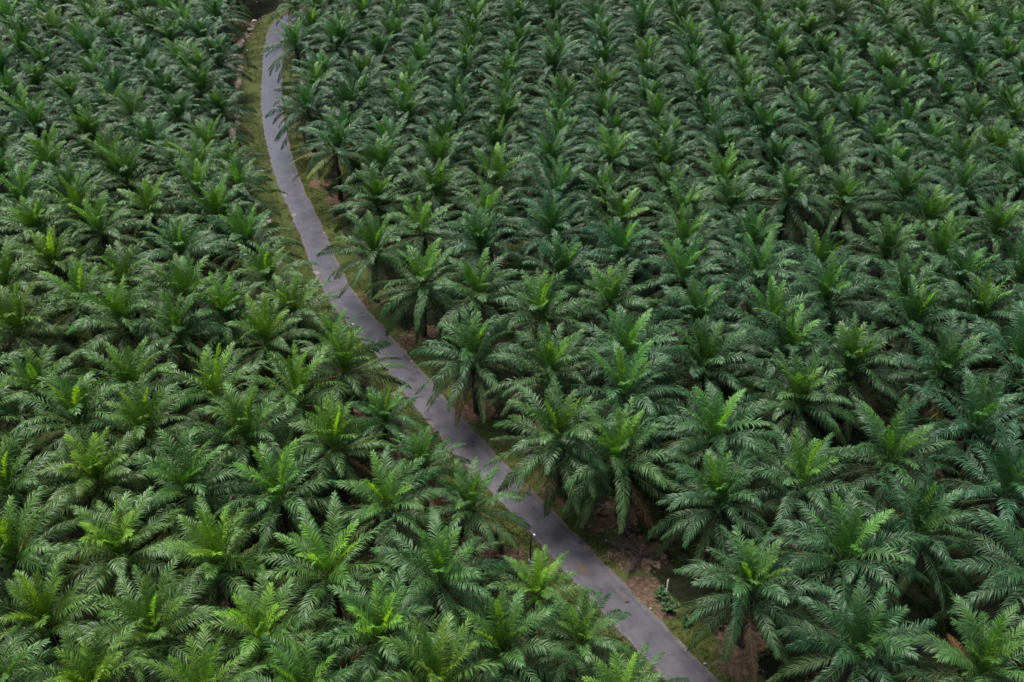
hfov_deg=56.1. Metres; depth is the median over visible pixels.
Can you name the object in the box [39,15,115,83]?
oil palm
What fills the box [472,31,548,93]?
oil palm
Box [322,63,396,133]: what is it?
oil palm
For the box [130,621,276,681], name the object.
oil palm
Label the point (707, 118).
oil palm
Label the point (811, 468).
oil palm
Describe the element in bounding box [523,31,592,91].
oil palm
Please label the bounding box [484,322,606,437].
oil palm
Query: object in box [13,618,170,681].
oil palm
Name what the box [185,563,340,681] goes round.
oil palm
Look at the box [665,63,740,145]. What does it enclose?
oil palm
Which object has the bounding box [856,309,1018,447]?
oil palm
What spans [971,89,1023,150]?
oil palm
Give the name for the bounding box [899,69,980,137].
oil palm
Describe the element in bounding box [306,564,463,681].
oil palm
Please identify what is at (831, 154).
oil palm
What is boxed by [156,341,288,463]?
oil palm
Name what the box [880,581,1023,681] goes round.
oil palm
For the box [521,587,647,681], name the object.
oil palm
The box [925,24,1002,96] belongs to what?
oil palm
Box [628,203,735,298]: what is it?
oil palm
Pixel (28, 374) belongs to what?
oil palm
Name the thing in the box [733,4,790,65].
oil palm
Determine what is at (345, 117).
oil palm
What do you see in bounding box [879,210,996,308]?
oil palm
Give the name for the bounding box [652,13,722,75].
oil palm
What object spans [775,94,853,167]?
oil palm
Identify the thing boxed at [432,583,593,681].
oil palm
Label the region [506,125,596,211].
oil palm
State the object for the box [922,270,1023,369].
oil palm
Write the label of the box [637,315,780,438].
oil palm
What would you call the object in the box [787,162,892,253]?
oil palm
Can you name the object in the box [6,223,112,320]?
oil palm
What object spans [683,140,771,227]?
oil palm
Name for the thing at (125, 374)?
oil palm
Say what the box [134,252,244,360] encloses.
oil palm
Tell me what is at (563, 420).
oil palm
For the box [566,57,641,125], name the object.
oil palm
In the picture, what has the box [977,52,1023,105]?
oil palm
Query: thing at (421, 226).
oil palm
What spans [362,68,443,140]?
oil palm
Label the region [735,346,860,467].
oil palm
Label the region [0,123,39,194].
oil palm
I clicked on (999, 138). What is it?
oil palm
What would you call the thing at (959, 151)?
oil palm
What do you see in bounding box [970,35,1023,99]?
oil palm
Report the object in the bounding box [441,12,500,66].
oil palm
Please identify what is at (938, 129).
oil palm
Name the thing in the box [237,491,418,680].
oil palm
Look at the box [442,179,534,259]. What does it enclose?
oil palm
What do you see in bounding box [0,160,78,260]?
oil palm
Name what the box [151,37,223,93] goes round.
oil palm
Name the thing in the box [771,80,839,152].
oil palm
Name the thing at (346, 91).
oil palm
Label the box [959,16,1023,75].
oil palm
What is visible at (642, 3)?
oil palm
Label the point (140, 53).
oil palm
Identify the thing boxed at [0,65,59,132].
oil palm
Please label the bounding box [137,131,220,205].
oil palm
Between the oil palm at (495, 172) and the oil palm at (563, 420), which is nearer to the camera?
the oil palm at (563, 420)
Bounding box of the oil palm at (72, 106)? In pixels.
[40,90,116,161]
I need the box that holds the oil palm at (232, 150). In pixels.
[207,136,271,194]
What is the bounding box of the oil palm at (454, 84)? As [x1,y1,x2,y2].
[421,66,491,132]
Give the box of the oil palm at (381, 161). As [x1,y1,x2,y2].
[332,131,431,218]
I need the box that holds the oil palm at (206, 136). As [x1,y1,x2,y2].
[175,114,255,185]
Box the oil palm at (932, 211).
[877,185,980,271]
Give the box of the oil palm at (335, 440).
[275,390,397,514]
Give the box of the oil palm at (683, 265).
[630,230,742,342]
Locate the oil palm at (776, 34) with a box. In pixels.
[737,19,805,76]
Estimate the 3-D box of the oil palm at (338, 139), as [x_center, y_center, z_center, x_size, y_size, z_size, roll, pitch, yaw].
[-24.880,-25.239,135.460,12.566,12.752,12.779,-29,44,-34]
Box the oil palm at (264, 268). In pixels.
[217,237,321,332]
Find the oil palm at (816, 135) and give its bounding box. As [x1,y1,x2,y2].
[777,115,867,187]
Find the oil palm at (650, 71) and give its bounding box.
[617,56,686,119]
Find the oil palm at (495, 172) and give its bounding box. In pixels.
[443,141,543,239]
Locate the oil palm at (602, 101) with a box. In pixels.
[566,87,641,156]
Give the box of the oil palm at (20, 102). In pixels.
[0,82,73,155]
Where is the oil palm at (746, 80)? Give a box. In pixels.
[712,65,784,131]
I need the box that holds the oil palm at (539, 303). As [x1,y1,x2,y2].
[487,267,600,372]
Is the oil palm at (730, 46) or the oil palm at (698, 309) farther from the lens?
the oil palm at (730, 46)
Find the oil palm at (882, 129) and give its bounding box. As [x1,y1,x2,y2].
[831,108,918,193]
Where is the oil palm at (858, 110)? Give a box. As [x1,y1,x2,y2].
[819,86,901,158]
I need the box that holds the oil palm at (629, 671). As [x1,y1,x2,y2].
[565,643,689,681]
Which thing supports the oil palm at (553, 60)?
on the ground at (682, 590)
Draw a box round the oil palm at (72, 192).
[31,171,141,262]
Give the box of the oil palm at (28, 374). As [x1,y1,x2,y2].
[0,345,106,457]
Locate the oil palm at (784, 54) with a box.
[749,32,817,102]
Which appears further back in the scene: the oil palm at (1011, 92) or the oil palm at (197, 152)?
the oil palm at (1011, 92)
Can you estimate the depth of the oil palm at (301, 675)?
64.19 m
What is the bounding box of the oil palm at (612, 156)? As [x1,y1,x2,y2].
[566,125,657,203]
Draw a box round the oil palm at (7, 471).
[0,424,95,568]
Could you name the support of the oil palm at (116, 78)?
on the ground at (682, 590)
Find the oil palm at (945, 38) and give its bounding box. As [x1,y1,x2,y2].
[908,21,979,77]
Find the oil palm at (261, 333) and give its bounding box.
[204,294,326,397]
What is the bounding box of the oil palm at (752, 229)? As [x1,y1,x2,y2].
[696,202,802,299]
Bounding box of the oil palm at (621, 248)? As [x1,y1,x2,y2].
[569,217,675,310]
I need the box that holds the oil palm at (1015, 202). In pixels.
[989,178,1023,265]
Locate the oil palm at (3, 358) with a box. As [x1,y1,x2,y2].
[0,346,48,446]
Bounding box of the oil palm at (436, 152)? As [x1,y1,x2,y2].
[390,125,486,216]
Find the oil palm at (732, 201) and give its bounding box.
[678,169,776,259]
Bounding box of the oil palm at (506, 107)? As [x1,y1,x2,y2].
[463,87,545,167]
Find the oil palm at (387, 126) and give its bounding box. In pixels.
[348,111,426,191]
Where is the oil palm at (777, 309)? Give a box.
[703,274,828,385]
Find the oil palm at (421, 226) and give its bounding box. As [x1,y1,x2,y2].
[377,195,468,284]
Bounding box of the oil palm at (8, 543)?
[0,485,109,656]
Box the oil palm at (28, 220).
[0,192,89,281]
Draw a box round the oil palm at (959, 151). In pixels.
[904,124,1001,216]
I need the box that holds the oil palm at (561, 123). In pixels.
[515,108,600,188]
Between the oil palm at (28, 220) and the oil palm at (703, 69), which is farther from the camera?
the oil palm at (703, 69)
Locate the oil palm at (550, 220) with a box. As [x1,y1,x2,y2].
[503,189,605,282]
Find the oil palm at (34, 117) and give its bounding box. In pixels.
[0,97,73,162]
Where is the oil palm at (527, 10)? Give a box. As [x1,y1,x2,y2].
[491,0,549,39]
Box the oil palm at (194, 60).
[159,41,237,112]
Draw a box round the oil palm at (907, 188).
[848,154,962,241]
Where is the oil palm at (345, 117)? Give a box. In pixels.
[304,101,380,180]
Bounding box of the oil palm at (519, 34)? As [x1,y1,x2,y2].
[485,15,542,70]
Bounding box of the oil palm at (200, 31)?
[168,13,238,79]
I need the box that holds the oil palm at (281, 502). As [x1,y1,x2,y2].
[202,439,360,584]
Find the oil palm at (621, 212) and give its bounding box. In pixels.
[566,182,666,274]
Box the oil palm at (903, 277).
[838,251,958,363]
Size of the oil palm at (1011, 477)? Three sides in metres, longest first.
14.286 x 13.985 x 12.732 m
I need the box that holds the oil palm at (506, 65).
[468,49,550,113]
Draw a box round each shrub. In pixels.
[653,583,669,599]
[659,597,678,611]
[682,614,692,624]
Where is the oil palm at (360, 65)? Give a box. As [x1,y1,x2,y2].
[330,49,405,116]
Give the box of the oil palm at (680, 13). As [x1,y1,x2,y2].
[649,0,708,59]
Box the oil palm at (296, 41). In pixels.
[264,17,332,82]
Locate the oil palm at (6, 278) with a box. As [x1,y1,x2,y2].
[0,238,65,343]
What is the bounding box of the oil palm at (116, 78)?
[74,60,155,128]
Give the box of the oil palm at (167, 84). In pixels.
[128,67,206,135]
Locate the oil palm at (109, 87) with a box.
[74,75,144,146]
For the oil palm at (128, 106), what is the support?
on the ground at (682, 590)
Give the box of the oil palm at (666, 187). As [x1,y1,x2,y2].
[622,162,715,238]
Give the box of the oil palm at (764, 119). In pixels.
[730,101,810,172]
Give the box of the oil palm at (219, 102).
[190,86,257,150]
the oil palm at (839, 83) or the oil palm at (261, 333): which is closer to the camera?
the oil palm at (261, 333)
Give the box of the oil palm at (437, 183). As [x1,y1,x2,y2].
[390,157,477,239]
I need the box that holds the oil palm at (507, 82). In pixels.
[467,69,536,128]
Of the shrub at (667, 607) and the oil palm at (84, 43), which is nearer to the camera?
the shrub at (667, 607)
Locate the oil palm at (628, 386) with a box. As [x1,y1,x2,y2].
[557,340,696,475]
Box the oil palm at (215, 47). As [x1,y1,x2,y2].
[189,30,257,95]
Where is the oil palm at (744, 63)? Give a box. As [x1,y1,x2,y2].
[711,48,775,109]
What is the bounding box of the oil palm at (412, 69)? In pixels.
[382,55,444,122]
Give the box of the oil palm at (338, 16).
[309,5,370,68]
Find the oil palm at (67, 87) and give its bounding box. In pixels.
[29,69,104,139]
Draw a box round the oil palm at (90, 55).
[59,43,132,102]
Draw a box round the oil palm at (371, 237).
[316,209,423,302]
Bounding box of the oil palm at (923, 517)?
[835,464,988,612]
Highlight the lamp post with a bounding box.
[528,533,534,561]
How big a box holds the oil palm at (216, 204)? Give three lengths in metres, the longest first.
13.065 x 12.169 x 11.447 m
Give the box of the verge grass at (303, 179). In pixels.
[235,15,744,681]
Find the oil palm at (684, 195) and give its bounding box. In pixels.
[630,176,736,269]
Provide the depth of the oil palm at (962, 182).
124.95 m
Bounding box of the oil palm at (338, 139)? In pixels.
[288,113,374,199]
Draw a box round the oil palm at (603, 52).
[567,35,636,99]
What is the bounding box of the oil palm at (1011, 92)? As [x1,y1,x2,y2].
[962,80,1023,126]
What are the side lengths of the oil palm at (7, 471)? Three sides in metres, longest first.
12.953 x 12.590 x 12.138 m
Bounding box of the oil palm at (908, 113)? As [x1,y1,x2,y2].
[863,95,945,166]
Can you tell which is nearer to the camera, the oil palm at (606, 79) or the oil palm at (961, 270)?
the oil palm at (961, 270)
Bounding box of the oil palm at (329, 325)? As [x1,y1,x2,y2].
[303,302,380,380]
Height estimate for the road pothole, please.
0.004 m
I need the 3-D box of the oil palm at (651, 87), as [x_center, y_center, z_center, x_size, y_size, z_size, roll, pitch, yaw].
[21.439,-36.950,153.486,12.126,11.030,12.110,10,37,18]
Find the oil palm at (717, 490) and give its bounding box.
[645,436,797,591]
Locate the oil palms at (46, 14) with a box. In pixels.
[0,0,1023,662]
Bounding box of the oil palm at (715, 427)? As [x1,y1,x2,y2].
[633,376,786,523]
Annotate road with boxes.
[261,3,718,681]
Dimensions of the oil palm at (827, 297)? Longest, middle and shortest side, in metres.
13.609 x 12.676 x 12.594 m
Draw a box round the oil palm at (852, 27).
[832,15,885,74]
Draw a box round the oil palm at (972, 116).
[927,88,1016,162]
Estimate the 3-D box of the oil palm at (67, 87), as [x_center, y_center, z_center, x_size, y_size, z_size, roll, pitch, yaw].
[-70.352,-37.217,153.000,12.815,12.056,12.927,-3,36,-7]
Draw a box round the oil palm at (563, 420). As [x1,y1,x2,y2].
[483,375,625,523]
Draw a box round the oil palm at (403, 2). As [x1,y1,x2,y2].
[367,0,431,48]
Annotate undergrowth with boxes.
[0,14,1023,681]
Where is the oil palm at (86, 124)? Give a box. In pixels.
[47,104,142,180]
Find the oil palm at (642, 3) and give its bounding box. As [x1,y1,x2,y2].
[611,0,672,52]
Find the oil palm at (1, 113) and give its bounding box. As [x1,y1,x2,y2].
[0,94,27,153]
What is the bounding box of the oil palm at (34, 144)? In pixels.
[2,121,97,196]
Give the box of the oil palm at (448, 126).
[396,109,488,195]
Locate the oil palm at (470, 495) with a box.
[409,456,531,574]
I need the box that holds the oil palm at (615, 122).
[570,109,655,184]
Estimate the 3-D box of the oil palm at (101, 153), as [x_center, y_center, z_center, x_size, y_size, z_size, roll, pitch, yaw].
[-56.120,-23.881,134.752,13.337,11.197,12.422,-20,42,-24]
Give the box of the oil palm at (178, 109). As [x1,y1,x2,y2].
[133,88,219,160]
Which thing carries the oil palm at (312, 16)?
on the ground at (682, 590)
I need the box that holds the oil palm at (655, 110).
[617,87,700,158]
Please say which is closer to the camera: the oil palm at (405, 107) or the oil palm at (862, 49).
the oil palm at (405, 107)
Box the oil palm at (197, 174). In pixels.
[149,156,253,248]
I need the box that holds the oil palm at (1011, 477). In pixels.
[913,416,1023,595]
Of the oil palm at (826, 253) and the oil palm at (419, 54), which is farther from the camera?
the oil palm at (419, 54)
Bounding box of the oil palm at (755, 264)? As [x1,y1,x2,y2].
[691,228,817,335]
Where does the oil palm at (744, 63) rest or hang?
on the ground at (682, 590)
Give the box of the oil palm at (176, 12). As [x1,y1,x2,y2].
[154,5,218,51]
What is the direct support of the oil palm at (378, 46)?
on the ground at (682, 590)
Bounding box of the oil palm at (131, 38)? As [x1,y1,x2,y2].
[103,33,176,94]
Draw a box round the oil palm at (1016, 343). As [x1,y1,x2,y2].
[941,298,1023,431]
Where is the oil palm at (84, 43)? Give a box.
[56,26,124,88]
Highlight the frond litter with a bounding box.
[1,87,1023,679]
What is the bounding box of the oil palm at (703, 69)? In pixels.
[662,58,735,127]
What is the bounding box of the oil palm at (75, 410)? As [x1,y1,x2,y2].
[2,369,151,501]
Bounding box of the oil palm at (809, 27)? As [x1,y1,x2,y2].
[775,6,841,70]
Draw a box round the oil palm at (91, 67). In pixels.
[63,48,132,120]
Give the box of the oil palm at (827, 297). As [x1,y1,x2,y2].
[780,251,893,362]
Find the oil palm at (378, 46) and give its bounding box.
[343,26,410,92]
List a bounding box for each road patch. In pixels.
[574,562,590,575]
[615,587,630,602]
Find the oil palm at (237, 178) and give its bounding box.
[197,151,287,229]
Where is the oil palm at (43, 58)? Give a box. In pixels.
[7,35,82,101]
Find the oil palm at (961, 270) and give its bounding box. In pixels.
[914,241,1018,342]
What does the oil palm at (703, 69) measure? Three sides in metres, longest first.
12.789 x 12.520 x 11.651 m
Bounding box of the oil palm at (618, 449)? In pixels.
[546,396,693,538]
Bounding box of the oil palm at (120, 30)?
[81,17,152,69]
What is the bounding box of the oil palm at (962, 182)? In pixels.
[906,154,1009,244]
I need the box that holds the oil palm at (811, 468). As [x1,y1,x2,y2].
[731,421,875,579]
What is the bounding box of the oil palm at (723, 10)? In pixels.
[693,0,749,55]
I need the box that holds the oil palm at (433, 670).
[349,610,528,681]
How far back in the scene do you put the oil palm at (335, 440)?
84.35 m
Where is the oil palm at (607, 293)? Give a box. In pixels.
[552,258,665,359]
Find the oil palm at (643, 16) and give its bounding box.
[611,3,674,64]
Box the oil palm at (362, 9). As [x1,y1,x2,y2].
[331,0,387,48]
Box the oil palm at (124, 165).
[75,140,180,227]
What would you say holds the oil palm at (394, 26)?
on the ground at (682, 590)
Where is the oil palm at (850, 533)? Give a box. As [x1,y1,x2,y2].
[745,483,929,660]
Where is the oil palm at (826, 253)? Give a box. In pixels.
[758,222,879,328]
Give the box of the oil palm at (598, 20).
[567,9,627,67]
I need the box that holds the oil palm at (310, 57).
[281,49,353,107]
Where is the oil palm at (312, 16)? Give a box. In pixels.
[281,7,336,60]
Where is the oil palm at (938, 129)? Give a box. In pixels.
[880,112,976,182]
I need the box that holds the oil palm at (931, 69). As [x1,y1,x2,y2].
[889,52,969,121]
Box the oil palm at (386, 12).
[361,0,423,62]
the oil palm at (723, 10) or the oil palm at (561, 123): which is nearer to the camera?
the oil palm at (561, 123)
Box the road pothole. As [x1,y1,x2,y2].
[313,268,324,274]
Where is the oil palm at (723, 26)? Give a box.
[696,10,752,65]
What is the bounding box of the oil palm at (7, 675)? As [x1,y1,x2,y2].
[0,622,76,681]
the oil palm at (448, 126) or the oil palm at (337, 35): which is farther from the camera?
the oil palm at (337, 35)
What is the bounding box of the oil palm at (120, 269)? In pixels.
[70,240,177,338]
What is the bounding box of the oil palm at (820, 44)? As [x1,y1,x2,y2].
[788,29,853,88]
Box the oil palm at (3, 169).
[0,145,49,219]
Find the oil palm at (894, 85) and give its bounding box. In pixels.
[860,69,941,136]
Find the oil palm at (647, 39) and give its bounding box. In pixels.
[615,28,679,89]
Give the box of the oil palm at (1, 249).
[0,205,18,259]
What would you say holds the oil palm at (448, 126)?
on the ground at (682, 590)
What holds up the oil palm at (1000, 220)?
on the ground at (682, 590)
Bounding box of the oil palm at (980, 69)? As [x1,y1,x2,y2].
[937,54,1016,121]
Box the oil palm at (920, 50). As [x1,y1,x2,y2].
[886,28,954,97]
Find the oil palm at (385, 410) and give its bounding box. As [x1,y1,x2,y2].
[341,383,430,462]
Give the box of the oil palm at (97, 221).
[46,190,158,279]
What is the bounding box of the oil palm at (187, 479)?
[106,426,273,575]
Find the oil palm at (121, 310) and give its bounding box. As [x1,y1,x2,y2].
[64,271,194,383]
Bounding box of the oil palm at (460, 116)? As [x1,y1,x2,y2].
[416,84,499,162]
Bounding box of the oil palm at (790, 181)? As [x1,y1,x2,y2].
[740,157,833,245]
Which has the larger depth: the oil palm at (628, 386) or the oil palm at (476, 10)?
the oil palm at (476, 10)
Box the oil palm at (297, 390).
[219,341,369,480]
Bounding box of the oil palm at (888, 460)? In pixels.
[806,393,962,541]
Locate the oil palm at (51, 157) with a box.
[8,139,100,207]
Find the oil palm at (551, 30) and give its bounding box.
[523,13,586,72]
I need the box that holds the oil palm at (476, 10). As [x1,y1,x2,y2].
[443,0,506,55]
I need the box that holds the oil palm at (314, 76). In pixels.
[273,61,340,130]
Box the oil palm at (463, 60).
[433,41,500,105]
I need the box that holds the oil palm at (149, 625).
[66,555,249,681]
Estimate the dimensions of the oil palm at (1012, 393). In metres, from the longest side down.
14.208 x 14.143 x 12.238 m
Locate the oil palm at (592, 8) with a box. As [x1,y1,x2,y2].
[566,0,629,56]
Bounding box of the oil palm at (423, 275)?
[363,238,471,350]
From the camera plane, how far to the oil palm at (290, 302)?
101.53 m
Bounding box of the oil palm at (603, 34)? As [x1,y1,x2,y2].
[565,19,637,84]
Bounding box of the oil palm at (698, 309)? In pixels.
[645,274,747,374]
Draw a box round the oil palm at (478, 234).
[431,202,533,306]
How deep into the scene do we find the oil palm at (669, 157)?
130.55 m
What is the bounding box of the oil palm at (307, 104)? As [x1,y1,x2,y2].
[265,78,339,153]
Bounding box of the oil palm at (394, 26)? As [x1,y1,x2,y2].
[359,11,422,68]
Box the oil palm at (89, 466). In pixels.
[19,422,169,550]
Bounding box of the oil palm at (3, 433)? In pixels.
[0,377,59,465]
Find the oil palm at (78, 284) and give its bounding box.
[29,256,144,357]
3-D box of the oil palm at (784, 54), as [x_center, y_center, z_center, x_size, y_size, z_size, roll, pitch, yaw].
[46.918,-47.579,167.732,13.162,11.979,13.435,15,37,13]
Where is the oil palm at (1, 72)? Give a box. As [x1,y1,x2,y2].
[0,70,12,124]
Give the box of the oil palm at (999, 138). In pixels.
[940,115,1023,197]
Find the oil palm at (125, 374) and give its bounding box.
[51,337,210,455]
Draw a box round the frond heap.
[598,525,672,573]
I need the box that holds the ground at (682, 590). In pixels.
[0,0,1023,681]
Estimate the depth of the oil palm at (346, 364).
93.98 m
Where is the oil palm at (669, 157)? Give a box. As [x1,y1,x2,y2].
[618,125,709,219]
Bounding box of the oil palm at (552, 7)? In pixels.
[524,0,586,45]
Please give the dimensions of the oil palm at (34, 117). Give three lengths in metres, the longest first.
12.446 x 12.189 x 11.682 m
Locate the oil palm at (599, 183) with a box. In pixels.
[562,162,658,249]
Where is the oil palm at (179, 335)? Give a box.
[118,290,243,390]
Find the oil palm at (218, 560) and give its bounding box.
[141,494,303,653]
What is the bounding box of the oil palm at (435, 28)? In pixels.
[400,9,465,67]
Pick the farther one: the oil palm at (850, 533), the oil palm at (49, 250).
the oil palm at (49, 250)
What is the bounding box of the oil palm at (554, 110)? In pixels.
[517,88,601,166]
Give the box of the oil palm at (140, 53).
[104,34,182,94]
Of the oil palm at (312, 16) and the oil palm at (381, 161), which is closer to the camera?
the oil palm at (381, 161)
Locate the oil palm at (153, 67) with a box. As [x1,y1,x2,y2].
[120,52,189,118]
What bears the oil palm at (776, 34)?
on the ground at (682, 590)
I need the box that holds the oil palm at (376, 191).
[326,160,420,250]
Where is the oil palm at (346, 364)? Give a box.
[288,317,412,431]
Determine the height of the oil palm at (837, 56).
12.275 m
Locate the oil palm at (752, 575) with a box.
[672,525,830,681]
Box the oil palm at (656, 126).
[628,110,705,186]
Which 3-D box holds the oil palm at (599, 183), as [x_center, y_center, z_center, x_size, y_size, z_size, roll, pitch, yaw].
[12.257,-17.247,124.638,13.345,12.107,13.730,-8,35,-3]
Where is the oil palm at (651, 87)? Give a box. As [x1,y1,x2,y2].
[616,74,683,136]
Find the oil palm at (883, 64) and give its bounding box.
[839,42,921,115]
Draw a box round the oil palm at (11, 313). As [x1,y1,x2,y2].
[0,282,90,389]
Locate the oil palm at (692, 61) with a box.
[657,43,725,107]
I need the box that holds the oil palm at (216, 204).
[167,173,273,271]
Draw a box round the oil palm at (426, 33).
[391,19,457,86]
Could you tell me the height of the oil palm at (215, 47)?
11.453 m
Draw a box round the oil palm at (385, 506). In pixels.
[319,444,459,582]
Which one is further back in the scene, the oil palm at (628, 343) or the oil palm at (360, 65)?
the oil palm at (360, 65)
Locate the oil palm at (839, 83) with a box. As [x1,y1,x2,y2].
[793,58,877,134]
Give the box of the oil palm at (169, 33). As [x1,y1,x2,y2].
[135,16,209,73]
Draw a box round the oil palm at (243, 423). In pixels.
[179,381,315,518]
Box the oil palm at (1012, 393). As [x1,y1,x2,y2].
[984,356,1023,451]
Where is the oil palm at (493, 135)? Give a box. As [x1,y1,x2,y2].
[452,115,538,187]
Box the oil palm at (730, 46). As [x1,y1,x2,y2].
[702,26,762,90]
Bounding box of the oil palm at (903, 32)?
[871,19,932,74]
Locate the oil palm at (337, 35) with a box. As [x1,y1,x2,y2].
[295,15,373,84]
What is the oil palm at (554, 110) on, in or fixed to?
on the ground at (682, 590)
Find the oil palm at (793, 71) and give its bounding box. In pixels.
[759,56,829,125]
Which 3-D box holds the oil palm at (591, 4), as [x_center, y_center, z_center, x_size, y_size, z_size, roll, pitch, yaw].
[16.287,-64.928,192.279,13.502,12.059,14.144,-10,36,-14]
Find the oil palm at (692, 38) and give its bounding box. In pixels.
[658,24,726,91]
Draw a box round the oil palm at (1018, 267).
[961,229,1023,322]
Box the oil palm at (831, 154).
[774,126,882,219]
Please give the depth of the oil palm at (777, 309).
100.45 m
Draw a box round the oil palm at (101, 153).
[64,129,158,199]
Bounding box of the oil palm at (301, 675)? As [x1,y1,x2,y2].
[226,624,385,681]
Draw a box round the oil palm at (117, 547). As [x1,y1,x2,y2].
[36,486,200,640]
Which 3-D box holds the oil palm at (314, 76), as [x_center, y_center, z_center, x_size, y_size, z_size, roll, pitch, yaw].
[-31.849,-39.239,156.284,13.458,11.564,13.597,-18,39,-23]
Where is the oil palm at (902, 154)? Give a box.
[848,137,941,214]
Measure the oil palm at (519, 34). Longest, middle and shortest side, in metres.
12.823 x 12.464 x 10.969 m
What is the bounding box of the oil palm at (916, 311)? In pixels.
[846,274,975,382]
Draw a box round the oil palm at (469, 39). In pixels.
[434,26,503,89]
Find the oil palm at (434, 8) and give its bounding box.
[405,0,467,51]
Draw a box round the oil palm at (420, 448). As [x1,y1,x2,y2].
[373,425,473,517]
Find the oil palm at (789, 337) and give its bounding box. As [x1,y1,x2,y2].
[720,303,849,412]
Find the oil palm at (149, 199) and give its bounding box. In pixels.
[105,172,199,259]
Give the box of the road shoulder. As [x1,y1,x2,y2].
[259,15,720,681]
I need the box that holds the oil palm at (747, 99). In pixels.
[712,79,787,152]
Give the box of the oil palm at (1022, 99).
[999,73,1023,124]
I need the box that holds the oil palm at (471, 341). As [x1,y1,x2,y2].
[409,306,535,425]
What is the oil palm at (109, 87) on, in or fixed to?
on the ground at (682, 590)
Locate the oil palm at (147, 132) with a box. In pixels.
[107,111,195,188]
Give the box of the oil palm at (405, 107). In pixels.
[361,88,441,158]
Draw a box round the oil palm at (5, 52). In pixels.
[0,40,44,100]
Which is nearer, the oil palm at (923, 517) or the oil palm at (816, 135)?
the oil palm at (923, 517)
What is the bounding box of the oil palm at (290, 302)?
[245,273,348,367]
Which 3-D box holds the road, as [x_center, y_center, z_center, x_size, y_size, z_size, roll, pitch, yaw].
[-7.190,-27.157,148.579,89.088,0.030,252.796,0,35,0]
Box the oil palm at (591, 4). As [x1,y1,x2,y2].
[560,0,629,38]
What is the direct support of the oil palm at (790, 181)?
on the ground at (682, 590)
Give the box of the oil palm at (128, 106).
[92,81,190,161]
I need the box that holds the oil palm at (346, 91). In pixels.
[309,75,388,151]
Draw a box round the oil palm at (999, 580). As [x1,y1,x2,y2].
[923,508,1023,681]
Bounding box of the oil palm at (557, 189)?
[496,154,604,243]
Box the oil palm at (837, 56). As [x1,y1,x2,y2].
[794,45,871,108]
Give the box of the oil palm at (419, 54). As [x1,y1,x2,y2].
[384,34,460,103]
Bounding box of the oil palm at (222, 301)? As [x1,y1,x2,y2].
[173,268,282,369]
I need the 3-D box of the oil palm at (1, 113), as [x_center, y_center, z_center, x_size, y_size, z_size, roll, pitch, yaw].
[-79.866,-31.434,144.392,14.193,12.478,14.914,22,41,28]
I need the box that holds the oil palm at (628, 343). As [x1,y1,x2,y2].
[565,299,689,419]
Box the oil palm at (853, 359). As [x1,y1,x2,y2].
[780,311,920,442]
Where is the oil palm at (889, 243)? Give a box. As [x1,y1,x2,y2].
[824,213,939,308]
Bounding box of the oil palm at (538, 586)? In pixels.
[479,544,596,659]
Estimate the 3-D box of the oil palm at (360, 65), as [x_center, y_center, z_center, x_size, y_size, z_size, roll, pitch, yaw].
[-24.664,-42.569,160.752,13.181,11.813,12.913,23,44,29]
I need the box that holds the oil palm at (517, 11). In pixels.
[483,0,546,53]
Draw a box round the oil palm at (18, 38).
[0,23,73,94]
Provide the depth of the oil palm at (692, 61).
162.50 m
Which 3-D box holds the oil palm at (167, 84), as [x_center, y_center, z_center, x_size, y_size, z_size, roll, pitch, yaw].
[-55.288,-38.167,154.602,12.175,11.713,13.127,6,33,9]
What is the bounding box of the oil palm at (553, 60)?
[517,41,590,112]
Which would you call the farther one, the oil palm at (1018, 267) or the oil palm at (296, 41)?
the oil palm at (296, 41)
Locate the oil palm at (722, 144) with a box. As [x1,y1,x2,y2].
[678,121,763,197]
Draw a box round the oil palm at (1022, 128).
[985,126,1023,192]
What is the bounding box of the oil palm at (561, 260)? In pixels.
[509,228,607,328]
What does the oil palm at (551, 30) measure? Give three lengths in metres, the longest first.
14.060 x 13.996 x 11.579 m
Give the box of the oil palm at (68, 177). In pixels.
[25,158,123,246]
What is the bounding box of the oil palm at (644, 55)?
[608,36,682,105]
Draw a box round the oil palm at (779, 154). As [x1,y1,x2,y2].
[732,131,817,207]
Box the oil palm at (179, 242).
[128,214,234,300]
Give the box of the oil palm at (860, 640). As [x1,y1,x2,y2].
[765,574,937,681]
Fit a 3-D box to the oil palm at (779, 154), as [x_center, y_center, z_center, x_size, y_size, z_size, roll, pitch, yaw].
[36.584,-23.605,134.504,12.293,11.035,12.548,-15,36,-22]
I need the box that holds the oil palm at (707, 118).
[667,93,754,168]
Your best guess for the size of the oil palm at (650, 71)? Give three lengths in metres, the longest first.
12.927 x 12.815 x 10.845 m
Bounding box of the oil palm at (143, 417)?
[82,373,216,501]
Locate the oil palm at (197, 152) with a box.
[156,133,253,217]
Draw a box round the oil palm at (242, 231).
[194,203,303,292]
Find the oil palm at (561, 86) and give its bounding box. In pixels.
[523,69,594,134]
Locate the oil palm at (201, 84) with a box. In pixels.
[173,60,245,129]
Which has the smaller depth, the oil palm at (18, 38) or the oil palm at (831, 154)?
the oil palm at (831, 154)
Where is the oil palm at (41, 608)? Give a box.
[0,547,139,681]
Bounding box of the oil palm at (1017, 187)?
[969,140,1023,232]
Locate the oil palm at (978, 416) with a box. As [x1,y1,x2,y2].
[896,366,1023,508]
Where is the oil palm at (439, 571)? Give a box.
[358,505,520,661]
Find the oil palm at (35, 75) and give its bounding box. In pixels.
[7,58,73,110]
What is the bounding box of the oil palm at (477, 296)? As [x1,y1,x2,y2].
[414,247,537,353]
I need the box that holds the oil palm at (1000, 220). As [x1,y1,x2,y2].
[954,192,1023,282]
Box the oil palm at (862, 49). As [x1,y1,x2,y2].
[832,24,898,90]

